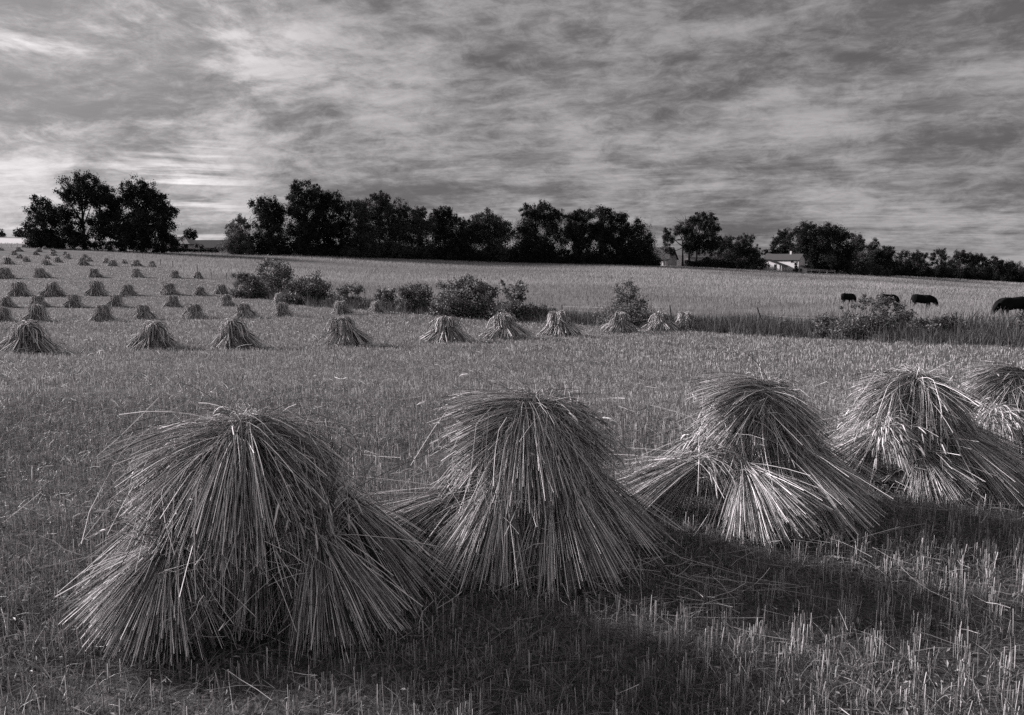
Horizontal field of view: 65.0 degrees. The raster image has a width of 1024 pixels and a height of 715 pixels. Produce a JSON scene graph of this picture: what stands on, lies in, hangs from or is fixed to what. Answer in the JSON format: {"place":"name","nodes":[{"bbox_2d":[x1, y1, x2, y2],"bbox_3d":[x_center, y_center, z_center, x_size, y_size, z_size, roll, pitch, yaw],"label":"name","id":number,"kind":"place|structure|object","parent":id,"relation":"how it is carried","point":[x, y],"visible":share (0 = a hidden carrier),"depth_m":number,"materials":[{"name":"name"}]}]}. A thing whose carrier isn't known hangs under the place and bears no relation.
{"place":"outdoors","nodes":[
{"label":"outdoors","id":0,"kind":"place"},
{"bbox_2d":[0,238,28,243],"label":"pale field","id":1,"kind":"structure","parent":0,"point":[11,240],"depth_m":325.46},
{"bbox_2d":[0,249,1023,714],"bbox_3d":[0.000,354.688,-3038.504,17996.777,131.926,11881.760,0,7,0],"label":"stubble field","id":2,"kind":"structure","parent":0,"point":[338,661],"depth_m":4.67,"materials":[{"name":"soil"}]},
{"bbox_2d":[0,306,16,321],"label":"straw shock","id":3,"kind":"object","parent":2,"relation":"on","point":[4,313],"visible":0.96,"depth_m":63.18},
{"bbox_2d":[0,267,16,277],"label":"straw shock","id":4,"kind":"object","parent":2,"relation":"on","point":[5,272],"visible":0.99,"depth_m":115.95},
{"bbox_2d":[0,296,19,306],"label":"straw shock","id":5,"kind":"object","parent":2,"relation":"on","point":[5,301],"visible":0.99,"depth_m":79.05,"materials":[{"name":"plant"}]},
{"bbox_2d":[6,281,33,296],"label":"straw shock","id":6,"kind":"object","parent":2,"relation":"on","point":[18,288],"visible":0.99,"depth_m":90.82,"materials":[{"name":"plant"}]},
{"bbox_2d":[0,319,64,353],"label":"straw shock","id":7,"kind":"object","parent":2,"relation":"on","point":[24,334],"visible":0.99,"depth_m":33.34,"materials":[{"name":"plant"}]},
{"bbox_2d":[23,295,50,306],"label":"straw shock","id":8,"kind":"object","parent":2,"relation":"on","point":[36,299],"visible":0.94,"depth_m":79.50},
{"bbox_2d":[21,304,53,321],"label":"straw shock","id":9,"kind":"object","parent":2,"relation":"on","point":[38,312],"visible":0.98,"depth_m":61.99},
{"bbox_2d":[32,267,51,277],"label":"straw shock","id":10,"kind":"object","parent":2,"relation":"on","point":[39,272],"visible":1,"depth_m":116.81,"materials":[{"name":"plant"}]},
{"bbox_2d":[38,281,68,295],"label":"straw shock","id":11,"kind":"object","parent":2,"relation":"on","point":[51,288],"visible":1,"depth_m":90.72,"materials":[{"name":"plant"}]},
{"bbox_2d":[62,294,85,306],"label":"straw shock","id":12,"kind":"object","parent":2,"relation":"on","point":[73,300],"visible":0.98,"depth_m":78.69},
{"bbox_2d":[83,280,107,295],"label":"straw shock","id":13,"kind":"object","parent":2,"relation":"on","point":[95,287],"visible":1,"depth_m":91.38,"materials":[{"name":"plant"}]},
{"bbox_2d":[87,268,104,276],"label":"straw shock","id":14,"kind":"object","parent":2,"relation":"on","point":[93,272],"visible":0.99,"depth_m":118.28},
{"bbox_2d":[86,304,115,321],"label":"straw shock","id":15,"kind":"object","parent":2,"relation":"on","point":[103,310],"visible":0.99,"depth_m":61.32,"materials":[{"name":"plant"}]},
{"bbox_2d":[104,294,125,306],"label":"straw shock","id":16,"kind":"object","parent":2,"relation":"on","point":[115,300],"visible":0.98,"depth_m":79.33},
{"bbox_2d":[117,284,138,295],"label":"straw shock","id":17,"kind":"object","parent":2,"relation":"on","point":[129,289],"visible":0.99,"depth_m":92.25,"materials":[{"name":"plant"}]},
{"bbox_2d":[131,304,157,319],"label":"straw shock","id":18,"kind":"object","parent":2,"relation":"on","point":[144,311],"visible":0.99,"depth_m":62.78,"materials":[{"name":"plant"}]},
{"bbox_2d":[124,320,185,349],"bbox_3d":[-15.903,-1.030,36.051,2.773,1.369,2.206,5,8,-6],"label":"straw shock","id":19,"kind":"object","parent":2,"relation":"on","point":[148,334],"visible":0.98,"depth_m":35.70,"materials":[{"name":"plant"}]},
{"bbox_2d":[159,282,180,294],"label":"straw shock","id":20,"kind":"object","parent":2,"relation":"on","point":[168,288],"visible":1,"depth_m":93.75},
{"bbox_2d":[163,295,181,306],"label":"straw shock","id":21,"kind":"object","parent":2,"relation":"on","point":[172,300],"visible":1,"depth_m":80.16,"materials":[{"name":"plant"}]},
{"bbox_2d":[178,303,207,318],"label":"straw shock","id":22,"kind":"object","parent":2,"relation":"on","point":[192,309],"visible":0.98,"depth_m":63.66,"materials":[{"name":"plant"}]},
{"bbox_2d":[193,285,207,295],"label":"straw shock","id":23,"kind":"object","parent":2,"relation":"on","point":[199,290],"visible":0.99,"depth_m":93.87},
{"bbox_2d":[213,283,228,293],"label":"straw shock","id":24,"kind":"object","parent":2,"relation":"on","point":[220,289],"visible":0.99,"depth_m":95.95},
{"bbox_2d":[217,294,235,305],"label":"straw shock","id":25,"kind":"object","parent":2,"relation":"on","point":[225,300],"visible":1,"depth_m":82.17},
{"bbox_2d":[208,315,264,348],"bbox_3d":[-12.418,-1.174,36.269,2.756,1.485,2.193,-6,7,2],"label":"straw shock","id":26,"kind":"object","parent":2,"relation":"on","point":[232,330],"visible":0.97,"depth_m":35.94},
{"bbox_2d":[233,302,259,317],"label":"straw shock","id":27,"kind":"object","parent":2,"relation":"on","point":[245,310],"visible":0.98,"depth_m":63.29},
{"bbox_2d":[41,377,471,683],"bbox_3d":[-1.407,0.847,4.658,2.374,1.586,1.930,0,7,0],"label":"straw shock","id":28,"kind":"object","parent":2,"relation":"on","point":[248,505],"visible":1,"depth_m":4.21,"materials":[{"name":"plant"}]},
{"bbox_2d":[272,302,294,316],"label":"straw shock","id":29,"kind":"object","parent":2,"relation":"on","point":[281,309],"visible":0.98,"depth_m":64.79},
{"bbox_2d":[332,301,355,314],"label":"straw shock","id":30,"kind":"object","parent":2,"relation":"on","point":[338,306],"visible":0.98,"depth_m":67.52,"materials":[{"name":"plant"}]},
{"bbox_2d":[320,314,378,346],"bbox_3d":[-7.597,-1.295,37.607,2.852,1.478,2.159,-4,6,-11],"label":"straw shock","id":31,"kind":"object","parent":2,"relation":"on","point":[343,329],"visible":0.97,"depth_m":37.13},
{"bbox_2d":[366,300,385,312],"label":"straw shock","id":32,"kind":"object","parent":2,"relation":"on","point":[376,305],"visible":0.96,"depth_m":70.53,"materials":[{"name":"plant"}]},
{"bbox_2d":[419,314,474,342],"bbox_3d":[-3.285,-1.477,40.867,3.188,1.378,2.584,8,11,32],"label":"straw shock","id":33,"kind":"object","parent":2,"relation":"on","point":[444,328],"visible":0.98,"depth_m":40.48,"materials":[{"name":"plant"}]},
{"bbox_2d":[475,312,534,339],"bbox_3d":[-0.408,-1.716,43.081,3.174,1.474,2.479,-4,6,0],"label":"straw shock","id":34,"kind":"object","parent":2,"relation":"on","point":[505,324],"visible":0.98,"depth_m":42.70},
{"bbox_2d":[0,306,1023,714],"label":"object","id":35,"kind":"object","parent":2,"relation":"on","point":[438,398],"visible":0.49,"depth_m":5.51,"materials":[{"name":"plant"}]},
{"bbox_2d":[0,321,1023,714],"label":"loose straw","id":36,"kind":"object","parent":2,"relation":"on","point":[614,559],"visible":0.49,"depth_m":4.95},
{"bbox_2d":[344,331,682,601],"bbox_3d":[-0.030,0.590,5.430,2.401,1.623,1.847,0,7,0],"label":"straw shock","id":37,"kind":"object","parent":2,"relation":"on","point":[533,455],"visible":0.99,"depth_m":5.04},
{"bbox_2d":[534,310,585,336],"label":"straw shock","id":38,"kind":"object","parent":2,"relation":"on","point":[557,322],"visible":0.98,"depth_m":45.52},
{"bbox_2d":[599,311,642,333],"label":"straw shock","id":39,"kind":"object","parent":2,"relation":"on","point":[619,322],"visible":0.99,"depth_m":50.27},
{"bbox_2d":[232,281,1023,350],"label":"tall grass","id":40,"kind":"structure","parent":2,"relation":"on","point":[997,330],"depth_m":47.45,"materials":[{"name":"plant"}]},
{"bbox_2d":[641,311,682,331],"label":"straw shock","id":41,"kind":"object","parent":2,"relation":"on","point":[658,318],"visible":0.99,"depth_m":52.02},
{"bbox_2d":[673,310,700,330],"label":"straw shock","id":42,"kind":"object","parent":2,"relation":"on","point":[681,314],"visible":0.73,"depth_m":53.38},
{"bbox_2d":[606,348,910,549],"bbox_3d":[1.898,0.562,6.238,2.429,1.352,1.940,0,7,0],"label":"straw shock","id":43,"kind":"object","parent":2,"relation":"on","point":[755,450],"visible":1,"depth_m":6.00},
{"bbox_2d":[821,359,1023,508],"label":"straw shock","id":44,"kind":"object","parent":2,"relation":"on","point":[924,429],"visible":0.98,"depth_m":6.76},
{"bbox_2d":[950,354,1023,469],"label":"straw shock","id":45,"kind":"object","parent":2,"relation":"on","point":[999,388],"visible":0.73,"depth_m":7.59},
{"bbox_2d":[0,237,1023,348],"bbox_3d":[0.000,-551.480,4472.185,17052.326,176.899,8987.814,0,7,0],"label":"pasture","id":46,"kind":"structure","parent":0,"point":[400,268],"depth_m":159.92,"materials":[{"name":"plant"}]},
{"bbox_2d":[18,194,67,248],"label":"broadleaf tree","id":47,"kind":"object","parent":46,"relation":"on","point":[44,217],"visible":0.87,"depth_m":222.94,"materials":[{"name":"black plant"}]},
{"bbox_2d":[47,169,127,249],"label":"broadleaf tree","id":48,"kind":"object","parent":46,"relation":"on","point":[99,225],"visible":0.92,"depth_m":220.58,"materials":[{"name":"black plant"}]},
{"bbox_2d":[104,174,188,252],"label":"broadleaf tree","id":49,"kind":"object","parent":46,"relation":"on","point":[137,227],"visible":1,"depth_m":217.56,"materials":[{"name":"black plant"}]},
{"bbox_2d":[167,236,201,248],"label":"barn","id":50,"kind":"structure","parent":46,"relation":"on","point":[190,242],"depth_m":256.71,"materials":[{"name":"white paint"}]},
{"bbox_2d":[183,226,197,239],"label":"broadleaf tree","id":51,"kind":"object","parent":46,"relation":"on","point":[193,234],"visible":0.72,"depth_m":325.58,"materials":[{"name":"black plant"}]},
{"bbox_2d":[167,247,218,252],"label":"hedge","id":52,"kind":"object","parent":46,"relation":"on","point":[203,250],"visible":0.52,"depth_m":239.56,"materials":[{"name":"black plant"}]},
{"bbox_2d":[193,240,226,250],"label":"long shed","id":53,"kind":"structure","parent":46,"relation":"on","point":[208,244],"depth_m":264.96,"materials":[{"name":"white paint"}]},
{"bbox_2d":[214,213,256,254],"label":"feathery tree","id":54,"kind":"object","parent":46,"relation":"on","point":[238,240],"visible":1,"depth_m":232.00,"materials":[{"name":"grey plant"}]},
{"bbox_2d":[228,271,270,297],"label":"shrub","id":55,"kind":"object","parent":46,"relation":"on","point":[250,291],"visible":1,"depth_m":92.36,"materials":[{"name":"grey plant"}]},
{"bbox_2d":[246,193,294,254],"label":"broadleaf tree","id":56,"kind":"object","parent":46,"relation":"on","point":[269,212],"visible":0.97,"depth_m":233.44,"materials":[{"name":"black plant"}]},
{"bbox_2d":[253,253,297,292],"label":"shrub","id":57,"kind":"object","parent":46,"relation":"on","point":[279,274],"visible":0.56,"depth_m":97.08,"materials":[{"name":"grey plant"}]},
{"bbox_2d":[282,179,328,255],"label":"broadleaf tree","id":58,"kind":"object","parent":46,"relation":"on","point":[304,232],"visible":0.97,"depth_m":234.84,"materials":[{"name":"black plant"}]},
{"bbox_2d":[274,269,336,304],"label":"shrub","id":59,"kind":"object","parent":46,"relation":"on","point":[317,281],"visible":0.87,"depth_m":83.25,"materials":[{"name":"grey plant"}]},
{"bbox_2d":[311,189,355,256],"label":"broadleaf tree","id":60,"kind":"object","parent":46,"relation":"on","point":[332,228],"visible":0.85,"depth_m":237.02,"materials":[{"name":"black plant"}]},
{"bbox_2d":[334,282,370,302],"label":"shrub","id":61,"kind":"object","parent":46,"relation":"on","point":[343,290],"visible":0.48,"depth_m":79.55,"materials":[{"name":"grey plant"}]},
{"bbox_2d":[338,197,382,257],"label":"broadleaf tree","id":62,"kind":"object","parent":46,"relation":"on","point":[361,229],"visible":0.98,"depth_m":235.49,"materials":[{"name":"black plant"}]},
{"bbox_2d":[365,190,398,258],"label":"broadleaf tree","id":63,"kind":"object","parent":46,"relation":"on","point":[381,213],"visible":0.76,"depth_m":241.37,"materials":[{"name":"black plant"}]},
{"bbox_2d":[373,285,396,305],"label":"shrub","id":64,"kind":"object","parent":46,"relation":"on","point":[388,295],"visible":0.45,"depth_m":75.74,"materials":[{"name":"grey plant"}]},
{"bbox_2d":[385,197,420,258],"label":"broadleaf tree","id":65,"kind":"object","parent":46,"relation":"on","point":[402,234],"visible":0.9,"depth_m":244.00,"materials":[{"name":"black plant"}]},
{"bbox_2d":[394,281,434,310],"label":"shrub","id":66,"kind":"object","parent":46,"relation":"on","point":[420,296],"visible":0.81,"depth_m":72.52,"materials":[{"name":"grey plant"}]},
{"bbox_2d":[404,205,439,259],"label":"broadleaf tree","id":67,"kind":"object","parent":46,"relation":"on","point":[421,224],"visible":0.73,"depth_m":246.98,"materials":[{"name":"black plant"}]},
{"bbox_2d":[426,204,467,260],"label":"broadleaf tree","id":68,"kind":"object","parent":46,"relation":"on","point":[445,232],"visible":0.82,"depth_m":250.71,"materials":[{"name":"black plant"}]},
{"bbox_2d":[425,273,510,318],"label":"shrub","id":69,"kind":"object","parent":46,"relation":"on","point":[462,302],"visible":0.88,"depth_m":68.47,"materials":[{"name":"grey plant"}]},
{"bbox_2d":[453,216,483,260],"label":"broadleaf tree","id":70,"kind":"object","parent":46,"relation":"on","point":[466,232],"visible":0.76,"depth_m":253.75,"materials":[{"name":"black plant"}]},
{"bbox_2d":[329,249,636,265],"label":"hedge","id":71,"kind":"object","parent":46,"relation":"on","point":[521,258],"visible":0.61,"depth_m":258.63,"materials":[{"name":"black plant"}]},
{"bbox_2d":[468,207,519,261],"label":"broadleaf tree","id":72,"kind":"object","parent":46,"relation":"on","point":[492,240],"visible":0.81,"depth_m":257.19,"materials":[{"name":"black plant"}]},
{"bbox_2d":[483,280,533,322],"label":"shrub","id":73,"kind":"object","parent":46,"relation":"on","point":[511,308],"visible":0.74,"depth_m":65.72,"materials":[{"name":"grey plant"}]},
{"bbox_2d":[521,302,555,320],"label":"shrub","id":74,"kind":"object","parent":46,"relation":"on","point":[534,308],"visible":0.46,"depth_m":66.08,"materials":[{"name":"grey plant"}]},
{"bbox_2d":[510,199,571,263],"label":"broadleaf tree","id":75,"kind":"object","parent":46,"relation":"on","point":[528,231],"visible":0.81,"depth_m":260.22,"materials":[{"name":"black plant"}]},
{"bbox_2d":[554,207,600,264],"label":"broadleaf tree","id":76,"kind":"object","parent":46,"relation":"on","point":[579,226],"visible":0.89,"depth_m":263.24,"materials":[{"name":"black plant"}]},
{"bbox_2d":[160,260,995,321],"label":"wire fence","id":77,"kind":"object","parent":46,"relation":"on","point":[669,305],"visible":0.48,"depth_m":55.47,"materials":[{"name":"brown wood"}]},
{"bbox_2d":[584,204,623,263],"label":"broadleaf tree","id":78,"kind":"object","parent":46,"relation":"on","point":[602,233],"visible":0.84,"depth_m":265.68,"materials":[{"name":"black plant"}]},
{"bbox_2d":[587,279,654,328],"bbox_3d":[8.024,-3.734,57.086,5.274,3.628,5.750,0,7,0],"label":"shrub","id":79,"kind":"object","parent":46,"relation":"on","point":[636,311],"visible":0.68,"depth_m":56.69,"materials":[{"name":"grey plant"}]},
{"bbox_2d":[609,211,636,264],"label":"broadleaf tree","id":80,"kind":"object","parent":46,"relation":"on","point":[621,219],"visible":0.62,"depth_m":268.14,"materials":[{"name":"black plant"}]},
{"bbox_2d":[614,217,669,265],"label":"spiky tree","id":81,"kind":"object","parent":46,"relation":"on","point":[643,253],"visible":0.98,"depth_m":266.10,"materials":[{"name":"black plant"}]},
{"bbox_2d":[653,247,678,265],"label":"roofed house","id":82,"kind":"structure","parent":46,"relation":"on","point":[671,260],"depth_m":282.87,"materials":[{"name":"white paint"}]},
{"bbox_2d":[660,209,728,266],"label":"broadleaf tree","id":83,"kind":"object","parent":46,"relation":"on","point":[695,239],"visible":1,"depth_m":277.66,"materials":[{"name":"black plant"}]},
{"bbox_2d":[684,256,711,267],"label":"hedge","id":84,"kind":"object","parent":46,"relation":"on","point":[697,263],"visible":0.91,"depth_m":276.97,"materials":[{"name":"black plant"}]},
{"bbox_2d":[677,252,719,265],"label":"grey house","id":85,"kind":"structure","parent":46,"relation":"on","point":[692,258],"depth_m":294.69,"materials":[{"name":"grey"}]},
{"bbox_2d":[701,258,762,269],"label":"hedge","id":86,"kind":"object","parent":46,"relation":"on","point":[717,263],"visible":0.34,"depth_m":285.65,"materials":[{"name":"black plant"}]},
{"bbox_2d":[712,233,769,268],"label":"broadleaf tree","id":87,"kind":"object","parent":46,"relation":"on","point":[738,255],"visible":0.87,"depth_m":285.71,"materials":[{"name":"black plant"}]},
{"bbox_2d":[760,228,797,254],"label":"broadleaf tree","id":88,"kind":"object","parent":46,"relation":"on","point":[779,239],"visible":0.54,"depth_m":313.26,"materials":[{"name":"black plant"}]},
{"bbox_2d":[759,251,806,270],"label":"farmhouse","id":89,"kind":"object","parent":46,"relation":"on","point":[779,262],"visible":0.69,"depth_m":296.12,"materials":[{"name":"white paint"}]},
{"bbox_2d":[784,219,860,274],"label":"broadleaf tree","id":90,"kind":"object","parent":46,"relation":"on","point":[836,256],"visible":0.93,"depth_m":298.52,"materials":[{"name":"black plant"}]},
{"bbox_2d":[807,310,858,337],"bbox_3d":[18.185,-1.792,45.037,3.251,1.794,1.872,0,7,0],"label":"shrub","id":91,"kind":"object","parent":46,"relation":"on","point":[819,322],"visible":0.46,"depth_m":44.92,"materials":[{"name":"grey plant"}]},
{"bbox_2d":[841,293,856,303],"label":"cow","id":92,"kind":"object","parent":46,"relation":"on","point":[848,297],"visible":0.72,"depth_m":89.58},
{"bbox_2d":[840,232,872,274],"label":"broadleaf tree","id":93,"kind":"object","parent":46,"relation":"on","point":[860,255],"visible":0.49,"depth_m":313.29,"materials":[{"name":"black plant"}]},
{"bbox_2d":[825,291,919,338],"bbox_3d":[19.324,-2.180,42.770,4.647,2.757,3.618,-4,8,-29],"label":"shrub","id":94,"kind":"object","parent":46,"relation":"on","point":[883,316],"visible":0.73,"depth_m":42.54,"materials":[{"name":"grey plant"}]},
{"bbox_2d":[871,263,882,275],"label":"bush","id":95,"kind":"object","parent":46,"relation":"on","point":[876,270],"visible":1,"depth_m":303.79,"materials":[{"name":"black plant"}]},
{"bbox_2d":[866,237,897,274],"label":"broadleaf tree","id":96,"kind":"object","parent":46,"relation":"on","point":[877,255],"visible":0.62,"depth_m":321.10,"materials":[{"name":"black plant"}]},
{"bbox_2d":[881,245,905,275],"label":"broadleaf tree","id":97,"kind":"object","parent":46,"relation":"on","point":[894,264],"visible":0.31,"depth_m":331.62,"materials":[{"name":"black plant"}]},
{"bbox_2d":[894,249,928,276],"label":"broadleaf tree","id":98,"kind":"object","parent":46,"relation":"on","point":[911,269],"visible":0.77,"depth_m":341.33,"materials":[{"name":"black plant"}]},
{"bbox_2d":[910,250,935,276],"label":"broadleaf tree","id":99,"kind":"object","parent":46,"relation":"on","point":[926,271],"visible":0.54,"depth_m":348.58,"materials":[{"name":"black plant"}]},
{"bbox_2d":[910,294,937,307],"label":"cow","id":100,"kind":"object","parent":46,"relation":"on","point":[922,299],"visible":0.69,"depth_m":72.60},
{"bbox_2d":[908,311,966,335],"bbox_3d":[21.855,-1.583,41.248,2.775,1.645,1.816,-2,7,-16],"label":"shrub","id":101,"kind":"object","parent":46,"relation":"on","point":[933,322],"visible":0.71,"depth_m":41.13,"materials":[{"name":"grey plant"}]},
{"bbox_2d":[930,247,959,277],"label":"broadleaf tree","id":102,"kind":"object","parent":46,"relation":"on","point":[942,270],"visible":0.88,"depth_m":354.39,"materials":[{"name":"black plant"}]},
{"bbox_2d":[945,249,978,278],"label":"broadleaf tree","id":103,"kind":"object","parent":46,"relation":"on","point":[968,271],"visible":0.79,"depth_m":360.53,"materials":[{"name":"black plant"}]},
{"bbox_2d":[971,253,997,279],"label":"broadleaf tree","id":104,"kind":"object","parent":46,"relation":"on","point":[983,272],"visible":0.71,"depth_m":367.68,"materials":[{"name":"black plant"}]},
{"bbox_2d":[985,255,1013,281],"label":"broadleaf tree","id":105,"kind":"object","parent":46,"relation":"on","point":[1004,274],"visible":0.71,"depth_m":375.22,"materials":[{"name":"black plant"}]},
{"bbox_2d":[992,296,1023,317],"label":"cow","id":106,"kind":"object","parent":46,"relation":"on","point":[1008,303],"visible":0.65,"depth_m":50.68},
{"bbox_2d":[1002,259,1023,281],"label":"broadleaf tree","id":107,"kind":"object","parent":46,"relation":"on","point":[1016,276],"visible":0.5,"depth_m":384.15,"materials":[{"name":"black plant"}]},
{"bbox_2d":[1009,309,1023,335],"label":"shrub","id":108,"kind":"object","parent":46,"relation":"on","point":[1020,318],"visible":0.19,"depth_m":37.58,"materials":[{"name":"grey plant"}]},
{"bbox_2d":[0,0,1023,267],"label":"sky","id":109,"kind":"structure","parent":0,"point":[900,123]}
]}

